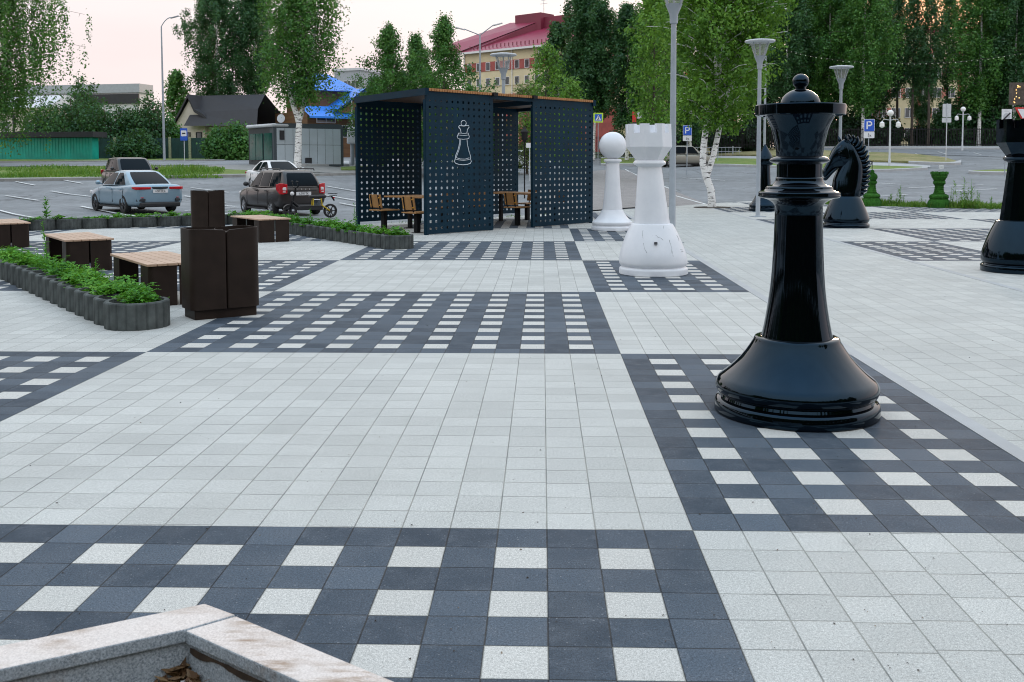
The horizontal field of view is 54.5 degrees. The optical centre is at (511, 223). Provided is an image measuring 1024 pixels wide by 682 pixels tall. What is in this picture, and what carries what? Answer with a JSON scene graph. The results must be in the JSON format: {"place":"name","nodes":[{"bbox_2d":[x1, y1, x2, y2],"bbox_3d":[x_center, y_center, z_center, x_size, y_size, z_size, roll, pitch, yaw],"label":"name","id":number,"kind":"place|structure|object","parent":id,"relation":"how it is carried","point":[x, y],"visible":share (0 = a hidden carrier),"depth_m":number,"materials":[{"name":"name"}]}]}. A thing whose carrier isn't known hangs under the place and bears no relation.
{"place":"outdoors","nodes":[
{"label":"outdoors","id":0,"kind":"place"},
{"bbox_2d":[0,160,361,165],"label":"road","id":1,"kind":"structure","parent":0,"point":[150,162],"depth_m":70.85,"materials":[{"name":"asphalt"}]},
{"bbox_2d":[0,0,978,121],"label":"sky","id":2,"kind":"structure","parent":0,"point":[125,36],"materials":[{"name":"white"}]},
{"bbox_2d":[0,153,1007,224],"bbox_3d":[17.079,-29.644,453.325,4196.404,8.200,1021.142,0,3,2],"label":"ground","id":3,"kind":"structure","parent":0,"point":[733,184],"depth_m":51.27,"materials":[{"name":"asphalt"}]},
{"bbox_2d":[0,95,72,131],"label":"cottage","id":4,"kind":"structure","parent":3,"relation":"on","point":[59,97],"depth_m":116.93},
{"bbox_2d":[14,101,67,131],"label":"shrub","id":5,"kind":"object","parent":3,"relation":"on","point":[36,127],"visible":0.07,"depth_m":99.55,"materials":[{"name":"green plant"}]},
{"bbox_2d":[0,0,92,156],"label":"weeping birch","id":6,"kind":"object","parent":3,"relation":"on","point":[12,34],"visible":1,"depth_m":75.85,"materials":[{"name":"green plant"}]},
{"bbox_2d":[0,131,106,158],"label":"shed","id":7,"kind":"structure","parent":3,"relation":"on","point":[73,145],"depth_m":90.31,"materials":[{"name":"metal"}]},
{"bbox_2d":[39,87,102,131],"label":"shrub","id":8,"kind":"object","parent":3,"relation":"on","point":[63,122],"visible":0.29,"depth_m":97.60,"materials":[{"name":"green plant"}]},
{"bbox_2d":[64,71,107,120],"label":"shrub","id":9,"kind":"object","parent":3,"relation":"on","point":[86,96],"visible":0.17,"depth_m":103.04,"materials":[{"name":"green plant"}]},
{"bbox_2d":[25,83,152,125],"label":"hall","id":10,"kind":"structure","parent":3,"relation":"on","point":[122,95],"depth_m":145.83,"materials":[{"name":"grey paint"}]},
{"bbox_2d":[68,97,128,140],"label":"shrub","id":11,"kind":"object","parent":3,"relation":"on","point":[100,124],"visible":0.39,"depth_m":96.69,"materials":[{"name":"green plant"}]},
{"bbox_2d":[0,158,208,160],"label":"verge","id":12,"kind":"structure","parent":3,"relation":"on","point":[100,159],"depth_m":89.53,"materials":[{"name":"green plant"}]},
{"bbox_2d":[98,137,208,158],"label":"sheet fence","id":13,"kind":"object","parent":12,"relation":"on","point":[174,148],"visible":0.24,"depth_m":94.40,"materials":[{"name":"metal"}]},
{"bbox_2d":[161,68,193,117],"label":"birch","id":14,"kind":"object","parent":12,"relation":"on","point":[175,90],"visible":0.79,"depth_m":116.67,"materials":[{"name":"green plant"}]},
{"bbox_2d":[172,0,263,95],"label":"birch","id":15,"kind":"object","parent":12,"relation":"on","point":[213,73],"visible":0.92,"depth_m":113.72,"materials":[{"name":"green plant"}]},
{"bbox_2d":[0,163,247,177],"bbox_3d":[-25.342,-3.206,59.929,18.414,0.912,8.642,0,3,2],"label":"grass","id":16,"kind":"structure","parent":3,"relation":"on","point":[182,171],"depth_m":59.08,"materials":[{"name":"plant"}]},
{"bbox_2d":[109,103,139,136],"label":"shrub","id":17,"kind":"object","parent":3,"relation":"on","point":[125,119],"visible":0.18,"depth_m":98.55,"materials":[{"name":"green plant"}]},
{"bbox_2d":[101,157,157,183],"bbox_3d":[-18.398,-2.331,48.007,2.207,1.672,4.555,-3,4,-35],"label":"suv","id":18,"kind":"object","parent":3,"relation":"on","point":[113,165],"visible":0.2,"depth_m":47.52,"materials":[{"name":"black paint"}]},
{"bbox_2d":[104,126,162,158],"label":"shrub","id":19,"kind":"object","parent":3,"relation":"on","point":[140,146],"visible":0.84,"depth_m":92.23,"materials":[{"name":"green plant"}]},
{"bbox_2d":[90,170,182,212],"bbox_3d":[-13.585,-1.170,35.793,2.167,1.482,4.737,-3,5,-42],"label":"saloon car","id":20,"kind":"object","parent":3,"relation":"on","point":[124,191],"visible":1,"depth_m":34.50,"materials":[{"name":"blue paint"}]},
{"bbox_2d":[124,90,172,137],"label":"shrub","id":21,"kind":"object","parent":3,"relation":"on","point":[149,119],"visible":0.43,"depth_m":97.83,"materials":[{"name":"green plant"}]},
{"bbox_2d":[0,172,354,181],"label":"kerb","id":22,"kind":"structure","parent":3,"relation":"on","point":[99,178],"depth_m":55.56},
{"bbox_2d":[196,122,227,159],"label":"shrub","id":23,"kind":"object","parent":3,"relation":"on","point":[210,146],"visible":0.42,"depth_m":88.81,"materials":[{"name":"green plant"}]},
{"bbox_2d":[171,94,279,137],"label":"house","id":24,"kind":"structure","parent":3,"relation":"on","point":[196,114],"depth_m":109.65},
{"bbox_2d":[212,118,252,159],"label":"shrub","id":25,"kind":"object","parent":3,"relation":"on","point":[235,145],"visible":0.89,"depth_m":87.79,"materials":[{"name":"green plant"}]},
{"bbox_2d":[226,0,283,94],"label":"birch","id":26,"kind":"object","parent":3,"relation":"on","point":[250,86],"visible":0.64,"depth_m":115.67,"materials":[{"name":"green plant"}]},
{"bbox_2d":[245,160,304,186],"bbox_3d":[-11.507,-2.349,48.829,2.167,1.482,4.738,-3,4,-35],"label":"saloon car","id":27,"kind":"object","parent":3,"relation":"on","point":[253,173],"visible":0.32,"depth_m":48.57,"materials":[{"name":"white paint"}]},
{"bbox_2d":[239,168,324,213],"bbox_3d":[-8.010,-1.117,34.313,2.047,1.572,4.146,-3,4,-35],"label":"estate car","id":28,"kind":"object","parent":3,"relation":"on","point":[270,190],"visible":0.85,"depth_m":32.92,"materials":[{"name":"brown paint"}]},
{"bbox_2d":[205,164,367,171],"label":"paved apron","id":29,"kind":"object","parent":3,"relation":"on","point":[316,168],"visible":0.37,"depth_m":65.32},
{"bbox_2d":[246,123,343,165],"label":"kiosk","id":30,"kind":"object","parent":29,"relation":"on","point":[322,143],"visible":0.91,"depth_m":67.87,"materials":[{"name":"metal"}]},
{"bbox_2d":[250,0,353,167],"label":"birch","id":31,"kind":"object","parent":29,"relation":"on","point":[297,41],"visible":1,"depth_m":63.42,"materials":[{"name":"green plant"}]},
{"bbox_2d":[283,181,336,217],"bbox_3d":[-6.268,-0.737,30.912,1.713,1.171,0.625,-2,4,-28],"label":"scooter","id":32,"kind":"object","parent":3,"relation":"on","point":[316,204],"visible":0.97,"depth_m":30.91,"materials":[{"name":"metal"}]},
{"bbox_2d":[275,74,366,156],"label":"log house","id":33,"kind":"structure","parent":3,"relation":"on","point":[320,117],"depth_m":105.98,"materials":[{"name":"blue metal"}]},
{"bbox_2d":[334,68,391,88],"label":"flat block","id":34,"kind":"structure","parent":3,"relation":"on","point":[348,73],"depth_m":162.84,"materials":[{"name":"grey paint"}]},
{"bbox_2d":[325,20,426,164],"bbox_3d":[-8.250,-8.285,65.450,7.277,10.056,6.309,-2,4,-33],"label":"young birch","id":35,"kind":"object","parent":3,"relation":"on","point":[387,44],"visible":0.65,"depth_m":64.99,"materials":[{"name":"green plant"}]},
{"bbox_2d":[369,31,453,167],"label":"young birch","id":36,"kind":"object","parent":3,"relation":"on","point":[415,43],"visible":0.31,"depth_m":67.05,"materials":[{"name":"green plant"}]},
{"bbox_2d":[392,10,501,168],"bbox_3d":[-4.194,-8.226,63.709,7.220,10.842,7.109,0,3,2],"label":"young birch","id":37,"kind":"object","parent":3,"relation":"on","point":[446,56],"visible":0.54,"depth_m":63.10,"materials":[{"name":"green plant"}]},
{"bbox_2d":[506,79,544,173],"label":"willow","id":38,"kind":"object","parent":3,"relation":"on","point":[521,92],"visible":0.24,"depth_m":71.44,"materials":[{"name":"green plant"}]},
{"bbox_2d":[430,0,665,151],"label":"apartment block","id":39,"kind":"structure","parent":3,"relation":"on","point":[521,35],"depth_m":145.62,"materials":[{"name":"beige brick"}]},
{"bbox_2d":[551,0,625,159],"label":"birch","id":40,"kind":"object","parent":3,"relation":"on","point":[589,24],"visible":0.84,"depth_m":95.11,"materials":[{"name":"green plant"}]},
{"bbox_2d":[596,1,659,159],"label":"birch","id":41,"kind":"object","parent":3,"relation":"on","point":[618,48],"visible":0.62,"depth_m":93.64,"materials":[{"name":"green plant"}]},
{"bbox_2d":[617,0,692,160],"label":"birch","id":42,"kind":"object","parent":3,"relation":"on","point":[653,116],"visible":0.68,"depth_m":61.16,"materials":[{"name":"green plant"}]},
{"bbox_2d":[622,0,689,134],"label":"birch","id":43,"kind":"object","parent":3,"relation":"on","point":[633,48],"visible":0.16,"depth_m":90.70,"materials":[{"name":"green plant"}]},
{"bbox_2d":[663,146,709,166],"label":"minivan","id":44,"kind":"object","parent":3,"relation":"on","point":[690,155],"visible":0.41,"depth_m":81.97,"materials":[{"name":"beige paint"}]},
{"bbox_2d":[601,163,927,171],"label":"kerb","id":45,"kind":"structure","parent":3,"relation":"on","point":[775,166],"depth_m":77.71,"materials":[{"name":"concrete"}]},
{"bbox_2d":[602,156,929,166],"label":"footway","id":46,"kind":"structure","parent":3,"relation":"on","point":[881,164],"depth_m":77.47,"materials":[{"name":"stone"}]},
{"bbox_2d":[665,8,717,148],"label":"birch","id":47,"kind":"object","parent":46,"relation":"on","point":[696,129],"visible":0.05,"depth_m":98.92,"materials":[{"name":"green plant"}]},
{"bbox_2d":[623,205,1023,449],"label":"walkway","id":48,"kind":"structure","parent":3,"relation":"on","point":[930,330],"depth_m":9.94,"materials":[{"name":"tile"}]},
{"bbox_2d":[624,212,1023,462],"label":"kerb strip","id":49,"kind":"object","parent":3,"relation":"on","point":[1015,451],"visible":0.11,"depth_m":6.44,"materials":[{"name":"concrete"}]},
{"bbox_2d":[696,204,1023,291],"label":"kerb strip","id":50,"kind":"object","parent":3,"relation":"on","point":[987,281],"visible":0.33,"depth_m":14.86,"materials":[{"name":"concrete"}]},
{"bbox_2d":[0,211,1023,681],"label":"chessboard pavement","id":51,"kind":"structure","parent":0,"point":[246,467],"depth_m":4.66,"materials":[{"name":"tile"}]},
{"bbox_2d":[0,219,30,248],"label":"bench","id":52,"kind":"object","parent":51,"relation":"on","point":[15,232],"visible":1,"depth_m":17.98,"materials":[{"name":"wood"}]},
{"bbox_2d":[45,232,113,270],"bbox_3d":[-6.395,0.413,14.661,0.654,0.456,1.580,-3,4,-35],"label":"bench","id":53,"kind":"object","parent":51,"relation":"on","point":[81,248],"visible":0.85,"depth_m":14.11,"materials":[{"name":"wood"}]},
{"bbox_2d":[74,287,97,316],"bbox_3d":[-4.151,0.786,10.143,0.579,0.245,0.530,-3,4,-37],"label":"planter ring","id":54,"kind":"object","parent":51,"relation":"on","point":[78,302],"visible":0.3,"depth_m":9.90,"materials":[{"name":"grey concrete"}]},
{"bbox_2d":[0,245,169,303],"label":"strawberry plants","id":55,"kind":"object","parent":54,"relation":"in","point":[137,292],"visible":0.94,"depth_m":10.56,"materials":[{"name":"green plant"}]},
{"bbox_2d":[82,217,107,228],"bbox_3d":[-9.863,-0.005,23.505,0.579,0.245,0.579,-2,4,-29],"label":"planter ring","id":56,"kind":"object","parent":51,"relation":"on","point":[95,223],"visible":0.92,"depth_m":23.26,"materials":[{"name":"grey concrete"}]},
{"bbox_2d":[19,210,271,220],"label":"plants","id":57,"kind":"object","parent":56,"relation":"on","point":[120,215],"visible":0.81,"depth_m":23.80,"materials":[{"name":"green plant"}]},
{"bbox_2d":[93,293,131,325],"bbox_3d":[-3.723,0.819,9.578,0.579,0.245,0.530,-3,4,-37],"label":"planter ring","id":58,"kind":"object","parent":51,"relation":"on","point":[98,311],"visible":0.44,"depth_m":9.34,"materials":[{"name":"grey concrete"}]},
{"bbox_2d":[103,296,169,330],"bbox_3d":[-3.493,0.837,9.276,0.579,0.245,0.579,-3,4,-37],"label":"planter ring","id":59,"kind":"object","parent":51,"relation":"on","point":[136,316],"visible":0.91,"depth_m":9.03,"materials":[{"name":"grey concrete"}]},
{"bbox_2d":[110,251,181,305],"bbox_3d":[-4.016,0.611,11.286,0.654,0.456,1.580,-3,4,-35],"label":"bench","id":60,"kind":"object","parent":51,"relation":"on","point":[159,268],"visible":0.67,"depth_m":10.67,"materials":[{"name":"brown wood"}]},
{"bbox_2d":[0,604,392,681],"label":"granite planter","id":61,"kind":"object","parent":51,"relation":"on","point":[213,643],"visible":1,"depth_m":2.39,"materials":[{"name":"stone"}]},
{"bbox_2d":[154,657,211,681],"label":"leaf litter","id":62,"kind":"object","parent":61,"relation":"on","point":[183,671],"visible":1,"depth_m":2.44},
{"bbox_2d":[190,190,224,228],"bbox_3d":[-6.854,-0.282,22.423,0.718,0.915,0.426,-1,4,-21],"label":"litter bin","id":63,"kind":"object","parent":51,"relation":"on","point":[207,208],"visible":0.88,"depth_m":22.23,"materials":[{"name":"brown metal"}]},
{"bbox_2d":[180,225,258,319],"bbox_3d":[-2.902,0.480,9.898,0.690,0.880,0.410,-3,4,-35],"label":"litter bin","id":64,"kind":"object","parent":51,"relation":"on","point":[219,273],"visible":1,"depth_m":9.72,"materials":[{"name":"brown metal"}]},
{"bbox_2d":[230,215,290,242],"bbox_3d":[-5.012,0.101,19.813,0.654,0.456,1.580,-3,4,-35],"label":"bench","id":65,"kind":"object","parent":51,"relation":"on","point":[264,224],"visible":0.91,"depth_m":19.23,"materials":[{"name":"brown metal"}]},
{"bbox_2d":[340,229,347,242],"bbox_3d":[-3.038,0.236,19.267,0.579,0.245,0.530,-2,4,-33],"label":"planter ring","id":66,"kind":"object","parent":51,"relation":"on","point":[343,237],"visible":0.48,"depth_m":19.04,"materials":[{"name":"grey concrete"}]},
{"bbox_2d":[233,210,409,234],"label":"strawberry plants","id":67,"kind":"object","parent":66,"relation":"in","point":[346,226],"visible":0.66,"depth_m":19.69,"materials":[{"name":"green plant"}]},
{"bbox_2d":[381,234,413,249],"bbox_3d":[-2.049,0.324,17.766,0.579,0.245,0.579,-2,4,-33],"label":"planter ring","id":68,"kind":"object","parent":51,"relation":"on","point":[394,242],"visible":0.9,"depth_m":17.52,"materials":[{"name":"grey concrete"}]},
{"bbox_2d":[401,196,423,232],"bbox_3d":[-2.072,-0.192,21.689,0.460,0.804,0.594,3,5,42],"label":"chess chair","id":69,"kind":"object","parent":51,"relation":"on","point":[408,202],"visible":0.92,"depth_m":21.56,"materials":[{"name":"brown wood"}]},
{"bbox_2d":[354,88,595,234],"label":"pavilion","id":70,"kind":"structure","parent":51,"relation":"on","point":[472,138],"depth_m":23.82,"materials":[{"name":"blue metal"}]},
{"bbox_2d":[591,132,632,231],"bbox_3d":[2.261,-0.945,22.378,0.939,2.207,0.939,0,3,2],"label":"pawn","id":71,"kind":"object","parent":51,"relation":"on","point":[612,217],"visible":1,"depth_m":22.20,"materials":[{"name":"plastic"}]},
{"bbox_2d":[619,123,687,276],"bbox_3d":[1.930,-0.326,13.543,0.933,2.034,0.933,0,3,2],"label":"rook","id":72,"kind":"object","parent":51,"relation":"on","point":[652,245],"visible":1,"depth_m":13.31,"materials":[{"name":"plastic"}]},
{"bbox_2d":[665,0,683,242],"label":"park lamp","id":73,"kind":"object","parent":51,"relation":"on","point":[673,8],"visible":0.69,"depth_m":18.68,"materials":[{"name":"metal"}]},
{"bbox_2d":[714,74,880,432],"bbox_3d":[1.721,0.127,5.985,0.971,2.036,0.971,0,3,2],"label":"queen","id":74,"kind":"object","parent":51,"relation":"on","point":[794,366],"visible":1,"depth_m":5.82,"materials":[{"name":"black paint"}]},
{"bbox_2d":[540,170,702,209],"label":"parking lot","id":75,"kind":"structure","parent":0,"point":[628,182],"depth_m":48.97,"materials":[{"name":"asphalt"}]},
{"bbox_2d":[518,41,576,173],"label":"willow","id":76,"kind":"object","parent":75,"relation":"on","point":[541,62],"visible":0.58,"depth_m":65.26,"materials":[{"name":"green plant"}]},
{"bbox_2d":[545,74,598,173],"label":"willow","id":77,"kind":"object","parent":75,"relation":"on","point":[573,93],"visible":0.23,"depth_m":69.30,"materials":[{"name":"green plant"}]},
{"bbox_2d":[550,145,908,157],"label":"forest floor","id":78,"kind":"structure","parent":0,"point":[596,156],"depth_m":111.33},
{"bbox_2d":[535,20,576,149],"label":"birch","id":79,"kind":"object","parent":78,"relation":"on","point":[558,42],"visible":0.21,"depth_m":99.54,"materials":[{"name":"green plant"}]},
{"bbox_2d":[739,108,773,150],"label":"bush","id":80,"kind":"object","parent":78,"relation":"on","point":[751,125],"visible":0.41,"depth_m":106.04,"materials":[{"name":"green plant"}]},
{"bbox_2d":[754,0,823,103],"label":"birch","id":81,"kind":"object","parent":78,"relation":"on","point":[785,85],"visible":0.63,"depth_m":103.96,"materials":[{"name":"green plant"}]},
{"bbox_2d":[803,0,862,109],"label":"birch","id":82,"kind":"object","parent":78,"relation":"on","point":[826,92],"visible":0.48,"depth_m":106.19,"materials":[{"name":"green plant"}]},
{"bbox_2d":[713,127,997,147],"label":"iron fence","id":83,"kind":"object","parent":78,"relation":"on","point":[908,129],"visible":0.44,"depth_m":103.14,"materials":[{"name":"black metal"}]},
{"bbox_2d":[835,102,887,145],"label":"bush","id":84,"kind":"object","parent":78,"relation":"on","point":[850,119],"visible":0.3,"depth_m":106.57,"materials":[{"name":"green plant"}]},
{"bbox_2d":[819,0,906,143],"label":"birch","id":85,"kind":"object","parent":78,"relation":"on","point":[863,86],"visible":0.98,"depth_m":102.03,"materials":[{"name":"green plant"}]},
{"bbox_2d":[859,0,910,122],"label":"birch","id":86,"kind":"object","parent":78,"relation":"on","point":[887,97],"visible":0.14,"depth_m":110.37,"materials":[{"name":"green plant"}]},
{"bbox_2d":[890,0,918,119],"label":"birch","id":87,"kind":"object","parent":78,"relation":"on","point":[901,6],"visible":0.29,"depth_m":111.51,"materials":[{"name":"green plant"}]},
{"bbox_2d":[847,28,974,143],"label":"apartment house","id":88,"kind":"structure","parent":78,"relation":"on","point":[905,114],"depth_m":149.19,"materials":[{"name":"beige brick"}]},
{"bbox_2d":[893,0,928,145],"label":"birch","id":89,"kind":"object","parent":78,"relation":"on","point":[913,11],"visible":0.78,"depth_m":106.75,"materials":[{"name":"green plant"}]},
{"bbox_2d":[902,50,942,124],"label":"birch","id":90,"kind":"object","parent":78,"relation":"on","point":[920,112],"visible":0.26,"depth_m":132.69,"materials":[{"name":"green plant"}]},
{"bbox_2d":[912,0,951,145],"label":"birch","id":91,"kind":"object","parent":78,"relation":"on","point":[932,9],"visible":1,"depth_m":104.70,"materials":[{"name":"green plant"}]},
{"bbox_2d":[930,95,960,145],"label":"bush","id":92,"kind":"object","parent":78,"relation":"on","point":[935,122],"visible":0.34,"depth_m":107.66,"materials":[{"name":"green plant"}]},
{"bbox_2d":[933,0,962,99],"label":"birch","id":93,"kind":"object","parent":78,"relation":"on","point":[944,76],"visible":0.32,"depth_m":112.68,"materials":[{"name":"green plant"}]},
{"bbox_2d":[938,86,996,145],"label":"bush","id":94,"kind":"object","parent":78,"relation":"on","point":[967,123],"visible":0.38,"depth_m":105.62,"materials":[{"name":"green plant"}]},
{"bbox_2d":[939,0,1023,145],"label":"birch","id":95,"kind":"object","parent":78,"relation":"on","point":[982,84],"visible":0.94,"depth_m":103.26,"materials":[{"name":"green plant"}]},
{"bbox_2d":[971,87,1020,145],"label":"bush","id":96,"kind":"object","parent":78,"relation":"on","point":[997,109],"visible":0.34,"depth_m":104.54,"materials":[{"name":"green plant"}]},
{"bbox_2d":[977,0,1023,118],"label":"birch","id":97,"kind":"object","parent":78,"relation":"on","point":[1016,13],"visible":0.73,"depth_m":102.10,"materials":[{"name":"green plant"}]},
{"bbox_2d":[601,158,916,168],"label":"grass island","id":98,"kind":"structure","parent":0,"point":[750,161],"depth_m":84.03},
{"bbox_2d":[602,148,955,162],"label":"grass island","id":99,"kind":"structure","parent":0,"point":[894,157],"depth_m":85.68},
{"bbox_2d":[699,201,1023,289],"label":"chessboard pavement","id":100,"kind":"structure","parent":0,"point":[951,239],"depth_m":20.94,"materials":[{"name":"tile"}]},
{"bbox_2d":[643,0,798,206],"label":"birch","id":101,"kind":"object","parent":100,"relation":"on","point":[736,24],"visible":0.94,"depth_m":32.94,"materials":[{"name":"green plant"}]},
{"bbox_2d":[745,38,774,216],"bbox_3d":[6.886,-2.643,27.753,0.840,4.935,0.840,-1,4,-15],"label":"park lamp","id":102,"kind":"object","parent":100,"relation":"on","point":[759,58],"visible":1,"depth_m":27.70,"materials":[{"name":"white"}]},
{"bbox_2d":[748,144,774,210],"bbox_3d":[7.979,-1.447,31.424,0.975,2.102,0.975,0,3,2],"label":"bishop","id":103,"kind":"object","parent":100,"relation":"on","point":[765,181],"visible":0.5,"depth_m":31.24,"materials":[{"name":"black paint"}]},
{"bbox_2d":[822,134,870,227],"bbox_3d":[7.827,-0.997,23.314,1.109,2.178,1.059,0,3,2],"label":"knight","id":104,"kind":"object","parent":100,"relation":"on","point":[848,161],"visible":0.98,"depth_m":23.12,"materials":[{"name":"black paint"}]},
{"bbox_2d":[862,161,881,206],"bbox_3d":[12.474,-1.358,34.498,0.697,1.582,0.704,0,3,2],"label":"topiary bishop","id":105,"kind":"object","parent":100,"relation":"on","point":[871,196],"visible":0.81,"depth_m":34.35,"materials":[{"name":"green plant"}]},
{"bbox_2d":[927,165,949,207],"bbox_3d":[14.316,-1.230,33.355,0.759,1.452,0.750,0,3,2],"label":"topiary rook","id":106,"kind":"object","parent":100,"relation":"on","point":[938,197],"visible":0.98,"depth_m":33.18,"materials":[{"name":"green plant"}]},
{"bbox_2d":[980,119,1023,274],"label":"rook","id":107,"kind":"object","parent":100,"relation":"on","point":[1002,251],"visible":1,"depth_m":13.58,"materials":[{"name":"black paint"}]},
{"bbox_2d":[770,146,999,148],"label":"footway","id":108,"kind":"structure","parent":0,"point":[934,147],"depth_m":99.13,"materials":[{"name":"stone"}]},
{"bbox_2d":[824,148,1004,156],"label":"road","id":109,"kind":"structure","parent":0,"point":[982,152],"depth_m":93.90,"materials":[{"name":"asphalt"}]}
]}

